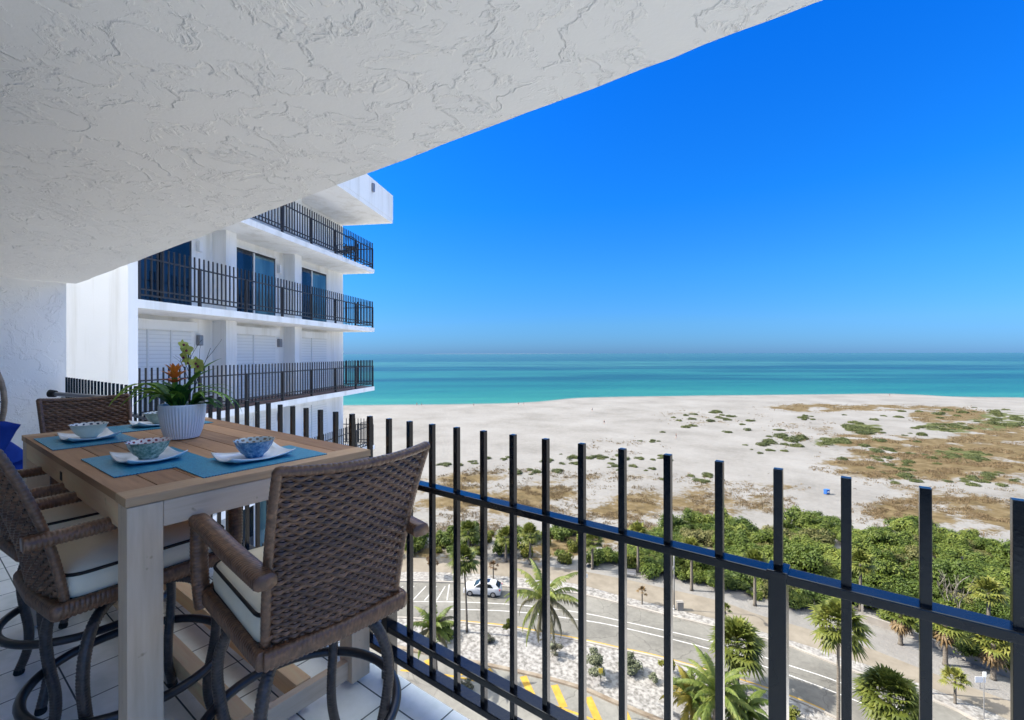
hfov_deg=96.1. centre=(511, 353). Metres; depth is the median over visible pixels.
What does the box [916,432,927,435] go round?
dune shrub
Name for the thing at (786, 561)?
sea grape bush
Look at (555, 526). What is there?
scrub bush
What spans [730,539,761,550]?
sea grape bush
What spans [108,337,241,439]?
potted plant
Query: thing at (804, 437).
dune shrub
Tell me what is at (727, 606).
palm
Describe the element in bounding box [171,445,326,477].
placemat
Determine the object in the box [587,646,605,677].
silver shrub
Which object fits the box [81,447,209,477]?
placemat
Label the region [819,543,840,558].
sea grape bush
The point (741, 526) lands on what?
sea grape bush
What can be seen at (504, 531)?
cabbage palm
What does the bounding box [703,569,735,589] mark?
sea grape bush
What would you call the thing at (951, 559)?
sea grape bush
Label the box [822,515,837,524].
sea grape bush
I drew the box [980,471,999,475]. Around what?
dune shrub
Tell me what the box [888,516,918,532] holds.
sea grape bush
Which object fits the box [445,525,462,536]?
scrub bush
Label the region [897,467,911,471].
dune shrub
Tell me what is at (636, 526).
cabbage palm
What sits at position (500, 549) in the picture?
scrub bush
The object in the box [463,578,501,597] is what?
parked car
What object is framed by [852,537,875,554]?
sea grape bush
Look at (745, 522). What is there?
sea grape bush
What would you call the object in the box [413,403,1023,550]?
dune grass
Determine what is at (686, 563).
sea grape bush
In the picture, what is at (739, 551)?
sea grape bush
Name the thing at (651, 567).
sea grape bush
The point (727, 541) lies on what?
sea grape bush
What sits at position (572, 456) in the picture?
dune shrub
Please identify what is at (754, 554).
cabbage palm
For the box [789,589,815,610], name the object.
sea grape bush
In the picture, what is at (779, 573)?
balcony railing
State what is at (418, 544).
scrub bush
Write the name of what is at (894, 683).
fan palm
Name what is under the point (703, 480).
dune shrub
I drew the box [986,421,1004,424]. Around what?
dune shrub
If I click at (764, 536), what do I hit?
sea grape bush
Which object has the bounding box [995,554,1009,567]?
sea grape bush
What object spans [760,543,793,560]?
sea grape bush
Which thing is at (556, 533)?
scrub bush
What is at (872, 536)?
sea grape bush
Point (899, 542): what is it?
sea grape bush
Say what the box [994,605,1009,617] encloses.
sea grape bush
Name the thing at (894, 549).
sea grape bush
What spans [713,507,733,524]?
sea grape bush
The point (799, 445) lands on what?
dune shrub
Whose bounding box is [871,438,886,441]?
dune shrub
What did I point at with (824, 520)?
sea grape bush
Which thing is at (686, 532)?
sea grape bush
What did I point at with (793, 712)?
round shrub
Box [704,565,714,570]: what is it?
sea grape bush
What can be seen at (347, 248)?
patio chair
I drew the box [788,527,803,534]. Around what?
sea grape bush
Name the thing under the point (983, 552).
sea grape bush
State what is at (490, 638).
twiggy shrub
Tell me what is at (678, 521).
sea grape bush
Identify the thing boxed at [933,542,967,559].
sea grape bush
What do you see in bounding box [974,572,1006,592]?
sea grape bush
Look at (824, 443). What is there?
dune shrub
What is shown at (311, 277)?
sliding door
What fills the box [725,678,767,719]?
feather palm
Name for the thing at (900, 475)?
dune shrub
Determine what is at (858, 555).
cabbage palm
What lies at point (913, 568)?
sea grape bush
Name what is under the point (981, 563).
sea grape bush
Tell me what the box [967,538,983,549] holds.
sea grape bush
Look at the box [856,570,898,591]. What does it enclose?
sea grape bush
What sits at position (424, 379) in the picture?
sea
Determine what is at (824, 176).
sky
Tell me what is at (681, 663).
island kerb
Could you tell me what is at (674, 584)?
street lamp
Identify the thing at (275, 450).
plate
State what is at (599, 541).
cabbage palm
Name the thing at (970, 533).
sea grape bush
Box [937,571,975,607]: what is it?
bare bush
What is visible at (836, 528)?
sea grape bush
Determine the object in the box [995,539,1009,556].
sea grape bush
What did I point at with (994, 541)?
sea grape bush
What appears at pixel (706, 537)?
sea grape bush
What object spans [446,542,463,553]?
scrub bush
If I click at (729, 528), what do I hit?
sea grape bush
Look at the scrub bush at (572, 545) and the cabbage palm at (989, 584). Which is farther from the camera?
the scrub bush at (572, 545)
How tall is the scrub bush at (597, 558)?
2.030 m
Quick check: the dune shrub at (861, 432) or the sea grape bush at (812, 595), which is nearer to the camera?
the sea grape bush at (812, 595)
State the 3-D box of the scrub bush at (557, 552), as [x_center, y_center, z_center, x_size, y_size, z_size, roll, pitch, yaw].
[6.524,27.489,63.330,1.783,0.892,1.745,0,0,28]
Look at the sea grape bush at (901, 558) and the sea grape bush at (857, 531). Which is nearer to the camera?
the sea grape bush at (901, 558)
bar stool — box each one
[0,449,242,719]
[0,466,166,716]
[36,393,131,628]
[188,441,429,719]
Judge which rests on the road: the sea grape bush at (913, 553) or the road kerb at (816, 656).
the road kerb at (816, 656)
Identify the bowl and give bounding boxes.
[68,421,108,438]
[124,437,171,459]
[143,411,158,423]
[233,436,274,457]
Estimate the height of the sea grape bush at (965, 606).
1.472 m
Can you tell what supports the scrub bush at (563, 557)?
on the ground at (565, 427)
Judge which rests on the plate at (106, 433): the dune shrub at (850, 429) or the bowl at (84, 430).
the bowl at (84, 430)
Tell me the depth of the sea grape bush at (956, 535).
65.07 m
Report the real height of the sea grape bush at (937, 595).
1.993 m
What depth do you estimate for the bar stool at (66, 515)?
1.85 m
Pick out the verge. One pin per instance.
(974, 711)
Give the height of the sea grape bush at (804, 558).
3.781 m
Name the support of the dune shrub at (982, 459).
on the ground at (565, 427)
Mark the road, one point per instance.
(818, 696)
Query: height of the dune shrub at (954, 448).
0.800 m
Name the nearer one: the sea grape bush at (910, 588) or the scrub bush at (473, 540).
the sea grape bush at (910, 588)
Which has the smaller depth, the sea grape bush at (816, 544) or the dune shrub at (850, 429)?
the sea grape bush at (816, 544)
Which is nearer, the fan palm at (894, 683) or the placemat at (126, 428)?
the placemat at (126, 428)
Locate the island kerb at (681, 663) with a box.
[397,616,840,719]
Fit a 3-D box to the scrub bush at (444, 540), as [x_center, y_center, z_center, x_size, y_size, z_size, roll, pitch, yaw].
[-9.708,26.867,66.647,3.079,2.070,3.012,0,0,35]
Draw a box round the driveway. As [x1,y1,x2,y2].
[370,648,650,719]
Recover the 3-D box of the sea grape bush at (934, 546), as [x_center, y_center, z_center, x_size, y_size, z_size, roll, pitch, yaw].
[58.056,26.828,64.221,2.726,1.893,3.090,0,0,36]
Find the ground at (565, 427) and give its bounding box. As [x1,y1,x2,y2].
[343,394,1023,712]
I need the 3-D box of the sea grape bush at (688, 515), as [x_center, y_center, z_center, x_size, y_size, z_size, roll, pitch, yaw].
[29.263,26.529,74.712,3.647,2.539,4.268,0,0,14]
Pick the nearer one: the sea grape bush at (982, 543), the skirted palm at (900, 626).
the skirted palm at (900, 626)
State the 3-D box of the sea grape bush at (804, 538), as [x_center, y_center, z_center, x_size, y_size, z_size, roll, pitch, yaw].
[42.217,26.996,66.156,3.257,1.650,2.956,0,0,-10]
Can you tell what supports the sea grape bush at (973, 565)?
on the ground at (565, 427)
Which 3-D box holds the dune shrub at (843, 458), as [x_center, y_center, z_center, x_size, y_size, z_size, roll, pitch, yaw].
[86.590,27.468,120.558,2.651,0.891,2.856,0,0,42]
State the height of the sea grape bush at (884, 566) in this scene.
3.227 m
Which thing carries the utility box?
on the pavement
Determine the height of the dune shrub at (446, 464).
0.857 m
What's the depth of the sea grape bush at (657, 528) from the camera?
70.11 m
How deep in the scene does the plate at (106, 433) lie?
2.23 m
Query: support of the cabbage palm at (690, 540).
on the ground at (565, 427)
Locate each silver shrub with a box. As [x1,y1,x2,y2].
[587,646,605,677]
[627,651,643,675]
[648,672,658,683]
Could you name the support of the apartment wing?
on the forecourt
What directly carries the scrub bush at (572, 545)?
on the ground at (565, 427)
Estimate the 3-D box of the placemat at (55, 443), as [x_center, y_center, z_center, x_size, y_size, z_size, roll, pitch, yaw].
[-2.067,0.418,2.233,0.450,0.004,0.300,0,0,36]
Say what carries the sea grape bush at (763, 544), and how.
on the ground at (565, 427)
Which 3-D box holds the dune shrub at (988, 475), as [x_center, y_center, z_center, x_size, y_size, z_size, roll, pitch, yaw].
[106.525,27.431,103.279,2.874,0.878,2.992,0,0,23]
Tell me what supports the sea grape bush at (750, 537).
on the ground at (565, 427)
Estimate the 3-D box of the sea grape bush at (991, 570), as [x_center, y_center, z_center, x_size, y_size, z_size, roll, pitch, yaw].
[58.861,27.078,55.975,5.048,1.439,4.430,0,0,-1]
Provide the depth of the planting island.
41.14 m
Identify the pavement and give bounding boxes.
[401,557,1009,719]
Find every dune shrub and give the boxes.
[441,462,451,466]
[532,469,541,473]
[551,468,563,472]
[566,454,577,458]
[699,479,710,483]
[755,442,769,446]
[762,440,777,443]
[783,437,798,442]
[789,443,804,446]
[791,435,808,439]
[819,441,832,445]
[822,439,840,443]
[837,456,847,460]
[845,427,861,430]
[855,431,874,434]
[858,443,870,446]
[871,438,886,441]
[871,450,884,452]
[881,455,892,458]
[881,463,894,465]
[883,447,894,450]
[896,473,914,477]
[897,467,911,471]
[901,459,915,463]
[903,477,922,482]
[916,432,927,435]
[948,447,962,450]
[964,481,980,486]
[965,475,978,478]
[973,456,990,460]
[977,479,990,482]
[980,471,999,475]
[981,473,995,477]
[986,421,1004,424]
[995,482,1008,486]
[998,423,1017,426]
[1007,416,1023,419]
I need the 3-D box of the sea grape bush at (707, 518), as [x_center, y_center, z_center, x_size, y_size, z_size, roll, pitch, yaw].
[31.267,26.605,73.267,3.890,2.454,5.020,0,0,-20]
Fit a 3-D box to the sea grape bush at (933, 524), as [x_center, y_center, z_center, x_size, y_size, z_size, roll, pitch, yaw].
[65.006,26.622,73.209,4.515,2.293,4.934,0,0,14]
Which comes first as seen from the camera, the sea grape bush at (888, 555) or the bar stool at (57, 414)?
the bar stool at (57, 414)
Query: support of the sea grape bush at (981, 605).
on the ground at (565, 427)
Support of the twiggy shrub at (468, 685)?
on the driveway
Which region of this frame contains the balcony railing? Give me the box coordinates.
[61,377,1023,719]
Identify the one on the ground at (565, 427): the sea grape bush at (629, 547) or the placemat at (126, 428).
the sea grape bush at (629, 547)
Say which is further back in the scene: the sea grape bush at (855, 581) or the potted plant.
the sea grape bush at (855, 581)
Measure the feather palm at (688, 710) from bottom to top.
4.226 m
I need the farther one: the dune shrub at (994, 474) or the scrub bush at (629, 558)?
the dune shrub at (994, 474)
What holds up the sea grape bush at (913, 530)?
on the ground at (565, 427)
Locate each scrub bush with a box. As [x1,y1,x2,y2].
[405,538,424,553]
[406,533,428,545]
[436,531,452,547]
[436,547,442,552]
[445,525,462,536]
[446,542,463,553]
[460,530,479,545]
[475,546,479,555]
[487,533,491,542]
[492,536,508,555]
[517,525,523,534]
[517,542,533,557]
[550,525,565,530]
[550,528,570,540]
[554,549,565,555]
[556,550,574,564]
[565,528,577,535]
[565,539,577,552]
[586,548,602,566]
[597,547,617,563]
[627,554,633,564]
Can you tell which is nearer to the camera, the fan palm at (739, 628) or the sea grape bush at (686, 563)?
the fan palm at (739, 628)
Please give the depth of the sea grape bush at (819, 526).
70.02 m
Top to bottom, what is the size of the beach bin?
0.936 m
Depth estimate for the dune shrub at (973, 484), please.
96.33 m
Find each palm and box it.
[406,605,453,669]
[445,543,479,632]
[460,518,479,547]
[488,560,498,578]
[495,525,508,561]
[504,558,577,646]
[517,521,541,564]
[586,533,604,569]
[627,519,649,572]
[636,585,647,603]
[659,665,725,719]
[673,643,767,719]
[680,536,702,590]
[708,614,767,683]
[725,603,731,613]
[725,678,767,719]
[740,547,767,606]
[804,596,875,719]
[840,548,876,611]
[852,662,918,719]
[875,609,918,645]
[913,601,974,665]
[938,664,973,703]
[962,632,1009,680]
[965,574,1009,615]
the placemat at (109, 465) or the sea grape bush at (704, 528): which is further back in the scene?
the sea grape bush at (704, 528)
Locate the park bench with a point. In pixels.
(631, 570)
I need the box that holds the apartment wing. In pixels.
[2,174,392,546]
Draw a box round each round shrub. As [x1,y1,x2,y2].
[436,624,453,642]
[502,618,509,629]
[657,659,675,670]
[789,705,800,719]
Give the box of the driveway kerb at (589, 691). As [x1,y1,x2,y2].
[397,645,663,719]
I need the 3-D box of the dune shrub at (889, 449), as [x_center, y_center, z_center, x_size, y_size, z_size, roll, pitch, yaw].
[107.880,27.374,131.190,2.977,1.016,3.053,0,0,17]
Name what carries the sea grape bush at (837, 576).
on the ground at (565, 427)
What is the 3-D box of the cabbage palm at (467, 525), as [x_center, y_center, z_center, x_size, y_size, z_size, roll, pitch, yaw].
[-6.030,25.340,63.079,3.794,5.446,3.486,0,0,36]
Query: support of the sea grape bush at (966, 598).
on the ground at (565, 427)
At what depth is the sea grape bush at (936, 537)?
65.67 m
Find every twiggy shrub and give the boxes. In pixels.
[461,677,473,689]
[488,632,494,642]
[550,640,563,656]
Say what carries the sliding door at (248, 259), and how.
in the apartment wing
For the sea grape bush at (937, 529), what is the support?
on the ground at (565, 427)
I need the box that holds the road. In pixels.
[397,582,970,719]
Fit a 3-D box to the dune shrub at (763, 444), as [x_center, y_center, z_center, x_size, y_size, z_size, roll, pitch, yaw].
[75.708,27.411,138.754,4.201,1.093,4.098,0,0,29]
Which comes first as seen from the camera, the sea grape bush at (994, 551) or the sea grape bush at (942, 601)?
the sea grape bush at (942, 601)
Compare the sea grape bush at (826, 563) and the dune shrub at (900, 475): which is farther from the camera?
the dune shrub at (900, 475)
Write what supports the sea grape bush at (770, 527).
on the ground at (565, 427)
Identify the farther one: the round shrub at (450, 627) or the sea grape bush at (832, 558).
the sea grape bush at (832, 558)
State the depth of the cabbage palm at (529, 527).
60.58 m
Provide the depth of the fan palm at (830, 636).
33.60 m
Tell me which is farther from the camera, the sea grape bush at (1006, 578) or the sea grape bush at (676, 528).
the sea grape bush at (676, 528)
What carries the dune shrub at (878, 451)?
on the ground at (565, 427)
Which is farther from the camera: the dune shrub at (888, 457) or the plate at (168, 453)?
the dune shrub at (888, 457)
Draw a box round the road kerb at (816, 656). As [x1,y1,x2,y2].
[400,580,977,719]
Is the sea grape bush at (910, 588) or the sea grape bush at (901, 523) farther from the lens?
the sea grape bush at (901, 523)
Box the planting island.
[397,618,835,719]
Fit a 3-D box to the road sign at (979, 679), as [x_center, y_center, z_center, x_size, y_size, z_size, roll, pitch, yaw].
[38.991,27.418,38.326,0.900,1.000,0.085,0,0,0]
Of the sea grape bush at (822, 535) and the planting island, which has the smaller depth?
the planting island
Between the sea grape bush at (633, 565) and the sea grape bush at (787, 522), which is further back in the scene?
the sea grape bush at (787, 522)
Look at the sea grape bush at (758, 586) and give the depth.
53.69 m
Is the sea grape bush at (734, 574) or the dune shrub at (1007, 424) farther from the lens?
the dune shrub at (1007, 424)
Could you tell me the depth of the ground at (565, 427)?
123.99 m
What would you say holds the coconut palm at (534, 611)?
on the planting island
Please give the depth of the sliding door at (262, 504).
14.26 m
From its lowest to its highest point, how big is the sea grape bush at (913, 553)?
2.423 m
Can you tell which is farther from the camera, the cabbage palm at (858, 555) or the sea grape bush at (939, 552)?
the sea grape bush at (939, 552)
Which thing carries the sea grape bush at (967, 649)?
on the ground at (565, 427)
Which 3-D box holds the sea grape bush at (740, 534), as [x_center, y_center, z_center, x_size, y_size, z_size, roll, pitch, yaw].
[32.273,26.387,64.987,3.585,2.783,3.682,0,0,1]
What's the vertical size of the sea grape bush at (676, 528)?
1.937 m
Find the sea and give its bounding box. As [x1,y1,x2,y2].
[343,353,1023,404]
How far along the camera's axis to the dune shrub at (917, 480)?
99.55 m
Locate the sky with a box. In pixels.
[343,0,1023,353]
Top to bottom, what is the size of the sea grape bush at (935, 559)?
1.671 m
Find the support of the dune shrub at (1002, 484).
on the ground at (565, 427)
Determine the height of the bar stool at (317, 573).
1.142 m
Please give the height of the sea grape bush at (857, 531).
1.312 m
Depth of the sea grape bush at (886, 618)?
47.67 m
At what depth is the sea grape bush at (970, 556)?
59.77 m
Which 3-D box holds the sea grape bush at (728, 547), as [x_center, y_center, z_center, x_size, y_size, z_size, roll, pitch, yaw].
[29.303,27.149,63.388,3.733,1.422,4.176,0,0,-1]
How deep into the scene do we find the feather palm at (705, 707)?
32.54 m
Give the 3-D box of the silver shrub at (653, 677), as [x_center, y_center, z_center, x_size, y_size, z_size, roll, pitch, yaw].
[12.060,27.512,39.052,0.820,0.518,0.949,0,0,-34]
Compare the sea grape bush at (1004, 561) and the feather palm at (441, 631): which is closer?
the feather palm at (441, 631)
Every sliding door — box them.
[141,240,191,305]
[237,245,276,315]
[243,501,265,546]
[302,265,326,321]
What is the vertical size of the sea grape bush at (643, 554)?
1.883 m
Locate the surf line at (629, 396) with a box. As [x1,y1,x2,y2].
[391,393,957,404]
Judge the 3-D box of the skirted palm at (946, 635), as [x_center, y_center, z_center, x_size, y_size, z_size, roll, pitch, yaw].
[38.779,25.125,41.108,3.833,5.688,3.972,0,0,6]
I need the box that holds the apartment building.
[0,0,821,719]
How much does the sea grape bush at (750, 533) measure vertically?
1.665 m
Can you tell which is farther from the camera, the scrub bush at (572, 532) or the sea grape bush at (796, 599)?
the scrub bush at (572, 532)
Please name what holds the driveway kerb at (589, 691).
on the driveway
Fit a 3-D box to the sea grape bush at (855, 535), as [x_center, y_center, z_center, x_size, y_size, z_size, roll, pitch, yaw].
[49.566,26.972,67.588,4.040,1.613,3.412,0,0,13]
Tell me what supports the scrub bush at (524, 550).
on the ground at (565, 427)
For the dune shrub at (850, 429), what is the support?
on the ground at (565, 427)
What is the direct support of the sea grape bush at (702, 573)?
on the ground at (565, 427)
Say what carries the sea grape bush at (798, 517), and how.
on the ground at (565, 427)
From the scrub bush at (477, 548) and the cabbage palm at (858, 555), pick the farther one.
the scrub bush at (477, 548)
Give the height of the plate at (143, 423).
0.036 m
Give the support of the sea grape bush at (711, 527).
on the ground at (565, 427)
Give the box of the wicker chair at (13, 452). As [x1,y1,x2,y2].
[0,372,22,469]
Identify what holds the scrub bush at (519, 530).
on the ground at (565, 427)
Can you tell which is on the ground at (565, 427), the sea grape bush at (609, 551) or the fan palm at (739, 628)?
the sea grape bush at (609, 551)
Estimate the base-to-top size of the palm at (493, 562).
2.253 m
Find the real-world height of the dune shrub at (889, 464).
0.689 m
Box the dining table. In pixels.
[22,417,369,719]
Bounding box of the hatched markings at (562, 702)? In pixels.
[397,659,630,719]
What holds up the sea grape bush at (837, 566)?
on the ground at (565, 427)
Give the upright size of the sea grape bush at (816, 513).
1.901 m
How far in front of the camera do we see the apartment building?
1.69 m
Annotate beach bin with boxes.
[823,489,829,494]
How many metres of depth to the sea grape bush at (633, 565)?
59.31 m
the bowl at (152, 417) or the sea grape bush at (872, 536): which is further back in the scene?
the sea grape bush at (872, 536)
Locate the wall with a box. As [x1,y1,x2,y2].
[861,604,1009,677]
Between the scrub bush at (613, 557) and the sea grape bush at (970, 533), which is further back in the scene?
the sea grape bush at (970, 533)
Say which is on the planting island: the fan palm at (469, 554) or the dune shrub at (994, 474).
the fan palm at (469, 554)
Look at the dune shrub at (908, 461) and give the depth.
116.67 m
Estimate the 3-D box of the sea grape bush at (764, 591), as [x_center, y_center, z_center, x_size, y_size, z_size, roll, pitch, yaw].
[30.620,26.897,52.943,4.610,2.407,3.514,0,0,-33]
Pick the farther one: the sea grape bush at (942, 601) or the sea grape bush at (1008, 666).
the sea grape bush at (942, 601)
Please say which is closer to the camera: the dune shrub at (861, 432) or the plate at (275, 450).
the plate at (275, 450)
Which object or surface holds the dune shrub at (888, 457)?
on the ground at (565, 427)
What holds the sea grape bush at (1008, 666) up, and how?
on the ground at (565, 427)
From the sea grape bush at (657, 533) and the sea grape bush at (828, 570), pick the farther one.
the sea grape bush at (657, 533)
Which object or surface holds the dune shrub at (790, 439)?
on the ground at (565, 427)
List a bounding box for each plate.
[57,428,120,441]
[109,446,187,464]
[129,421,159,426]
[211,442,295,463]
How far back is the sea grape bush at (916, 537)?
66.30 m
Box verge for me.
[400,572,1007,719]
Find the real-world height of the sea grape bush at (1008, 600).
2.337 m
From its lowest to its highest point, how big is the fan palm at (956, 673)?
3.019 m
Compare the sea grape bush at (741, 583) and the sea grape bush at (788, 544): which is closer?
the sea grape bush at (741, 583)
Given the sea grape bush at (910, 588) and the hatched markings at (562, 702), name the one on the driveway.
the hatched markings at (562, 702)
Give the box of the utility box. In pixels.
[675,600,683,610]
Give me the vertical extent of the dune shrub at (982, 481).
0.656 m
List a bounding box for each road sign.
[975,676,985,687]
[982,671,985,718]
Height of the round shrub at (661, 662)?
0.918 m
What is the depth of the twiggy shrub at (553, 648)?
42.34 m
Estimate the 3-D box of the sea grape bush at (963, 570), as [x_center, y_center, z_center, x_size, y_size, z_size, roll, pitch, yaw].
[51.905,25.874,53.166,5.836,3.633,3.933,0,0,22]
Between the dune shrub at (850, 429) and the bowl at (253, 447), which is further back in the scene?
the dune shrub at (850, 429)
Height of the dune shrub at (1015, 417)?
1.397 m
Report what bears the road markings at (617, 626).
on the road
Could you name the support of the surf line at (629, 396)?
on the sea
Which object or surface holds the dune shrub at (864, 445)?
on the ground at (565, 427)
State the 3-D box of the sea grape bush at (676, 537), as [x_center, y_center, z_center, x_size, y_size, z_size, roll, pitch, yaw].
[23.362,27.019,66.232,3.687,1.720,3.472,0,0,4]
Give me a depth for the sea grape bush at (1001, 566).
57.85 m
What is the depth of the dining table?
1.55 m
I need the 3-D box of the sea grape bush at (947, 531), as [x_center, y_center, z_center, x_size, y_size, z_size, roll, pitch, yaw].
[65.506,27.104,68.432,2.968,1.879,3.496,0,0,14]
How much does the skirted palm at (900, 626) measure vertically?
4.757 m
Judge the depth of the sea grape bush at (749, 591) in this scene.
52.42 m
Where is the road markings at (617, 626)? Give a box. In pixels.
[401,584,896,707]
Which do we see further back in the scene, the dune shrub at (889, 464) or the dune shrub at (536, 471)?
the dune shrub at (889, 464)
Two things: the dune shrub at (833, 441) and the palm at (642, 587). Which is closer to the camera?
the palm at (642, 587)
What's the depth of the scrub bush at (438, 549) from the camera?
64.40 m
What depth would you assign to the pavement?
49.91 m
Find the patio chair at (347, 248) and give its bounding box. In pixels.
[337,236,354,257]
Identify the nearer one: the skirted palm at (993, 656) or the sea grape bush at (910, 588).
the skirted palm at (993, 656)
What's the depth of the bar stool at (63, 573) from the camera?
1.44 m
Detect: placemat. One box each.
[34,430,136,449]
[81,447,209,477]
[106,421,212,432]
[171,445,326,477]
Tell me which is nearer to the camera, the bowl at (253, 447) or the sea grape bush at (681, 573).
the bowl at (253, 447)
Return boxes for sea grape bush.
[603,546,617,561]
[627,544,640,551]
[627,547,649,564]
[627,558,636,568]
[639,556,673,579]
[641,529,663,537]
[642,548,658,557]
[651,526,663,532]
[657,513,687,529]
[673,523,690,533]
[673,533,682,542]
[675,546,708,570]
[675,563,698,579]
[680,527,701,539]
[681,508,700,524]
[689,567,710,583]
[693,523,709,532]
[694,513,714,525]
[698,527,714,546]
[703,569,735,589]
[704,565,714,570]
[707,523,714,529]
[711,533,732,546]
[712,543,732,552]
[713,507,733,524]
[713,523,735,536]
[724,529,753,544]
[724,547,747,556]
[724,569,760,585]
[725,516,758,532]
[727,522,749,536]
[728,576,751,590]
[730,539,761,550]
[746,589,762,600]
[747,529,762,535]
[747,536,761,543]
[751,529,789,544]
[752,581,766,593]
[755,541,772,550]
[757,579,797,598]
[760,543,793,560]
[761,524,793,536]
[768,555,791,565]
[783,505,817,528]
[783,517,797,530]
[784,538,819,551]
[784,541,825,573]
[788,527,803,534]
[788,563,800,570]
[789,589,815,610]
[790,533,814,544]
[798,528,836,545]
[799,588,839,604]
[802,522,837,535]
[804,509,823,517]
[806,539,829,554]
[813,515,833,527]
[815,564,838,577]
[816,560,831,571]
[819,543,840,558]
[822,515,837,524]
[823,554,838,563]
[825,524,840,536]
[830,559,855,578]
[833,517,854,529]
[833,572,858,581]
[836,532,862,541]
[852,528,867,534]
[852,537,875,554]
[852,579,870,586]
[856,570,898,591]
[858,555,913,580]
[861,527,896,546]
[862,584,898,609]
[867,525,895,533]
[868,547,898,566]
[875,540,908,555]
[876,611,911,621]
[882,549,910,564]
[883,516,918,530]
[883,529,914,544]
[885,536,917,553]
[886,574,935,598]
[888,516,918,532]
[898,534,918,542]
[899,557,965,592]
[904,543,918,560]
[905,514,940,527]
[908,526,918,536]
[913,620,936,637]
[916,540,939,551]
[917,526,944,535]
[932,531,947,543]
[932,548,960,558]
[932,557,950,563]
[932,582,953,600]
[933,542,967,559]
[933,558,990,596]
[934,536,971,551]
[934,598,956,607]
[936,556,961,562]
[940,526,960,534]
[944,532,971,546]
[944,559,990,574]
[945,590,974,604]
[949,597,980,611]
[952,638,986,660]
[959,528,979,539]
[962,551,1003,565]
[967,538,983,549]
[969,548,992,556]
[970,536,1002,546]
[970,594,1009,616]
[972,538,994,551]
[972,558,997,570]
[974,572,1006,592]
[976,589,1009,607]
[977,566,1008,587]
[985,544,1007,557]
[988,644,1009,671]
[992,563,1008,570]
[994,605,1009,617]
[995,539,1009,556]
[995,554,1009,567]
[999,568,1009,587]
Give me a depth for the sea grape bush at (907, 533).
65.09 m
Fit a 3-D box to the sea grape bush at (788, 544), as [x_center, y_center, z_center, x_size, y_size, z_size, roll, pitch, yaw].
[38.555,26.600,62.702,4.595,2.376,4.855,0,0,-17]
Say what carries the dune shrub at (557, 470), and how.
on the ground at (565, 427)
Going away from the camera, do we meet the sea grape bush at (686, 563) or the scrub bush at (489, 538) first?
the sea grape bush at (686, 563)
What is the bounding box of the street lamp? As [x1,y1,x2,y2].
[673,556,675,609]
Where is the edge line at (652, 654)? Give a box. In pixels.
[461,620,824,709]
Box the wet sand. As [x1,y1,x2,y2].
[343,394,1014,405]
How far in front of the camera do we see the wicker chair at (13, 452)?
4.35 m
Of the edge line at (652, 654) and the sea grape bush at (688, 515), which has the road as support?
the edge line at (652, 654)
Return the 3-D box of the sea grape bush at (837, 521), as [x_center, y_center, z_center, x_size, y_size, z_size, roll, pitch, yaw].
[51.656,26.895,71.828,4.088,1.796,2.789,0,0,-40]
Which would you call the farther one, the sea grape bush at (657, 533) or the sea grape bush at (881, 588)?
the sea grape bush at (657, 533)
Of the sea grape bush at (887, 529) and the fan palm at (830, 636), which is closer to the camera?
the fan palm at (830, 636)
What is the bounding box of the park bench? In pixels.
[627,569,635,577]
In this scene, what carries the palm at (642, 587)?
on the verge
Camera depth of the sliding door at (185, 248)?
11.40 m
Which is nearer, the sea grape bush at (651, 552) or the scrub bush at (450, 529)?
the sea grape bush at (651, 552)
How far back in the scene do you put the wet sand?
284.19 m
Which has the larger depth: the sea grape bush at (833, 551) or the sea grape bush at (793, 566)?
the sea grape bush at (833, 551)
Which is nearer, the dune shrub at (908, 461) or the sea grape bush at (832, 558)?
the sea grape bush at (832, 558)
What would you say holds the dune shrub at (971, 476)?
on the ground at (565, 427)
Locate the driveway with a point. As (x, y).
(607, 710)
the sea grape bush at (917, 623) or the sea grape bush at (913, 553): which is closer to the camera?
the sea grape bush at (917, 623)
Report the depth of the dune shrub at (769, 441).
141.38 m
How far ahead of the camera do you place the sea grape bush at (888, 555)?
59.34 m
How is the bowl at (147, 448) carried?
on the plate at (168, 453)
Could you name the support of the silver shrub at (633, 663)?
on the planting island
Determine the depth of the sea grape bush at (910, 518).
72.39 m
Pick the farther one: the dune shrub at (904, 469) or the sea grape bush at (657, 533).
the dune shrub at (904, 469)
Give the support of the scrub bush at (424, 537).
on the ground at (565, 427)
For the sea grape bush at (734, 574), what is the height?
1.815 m

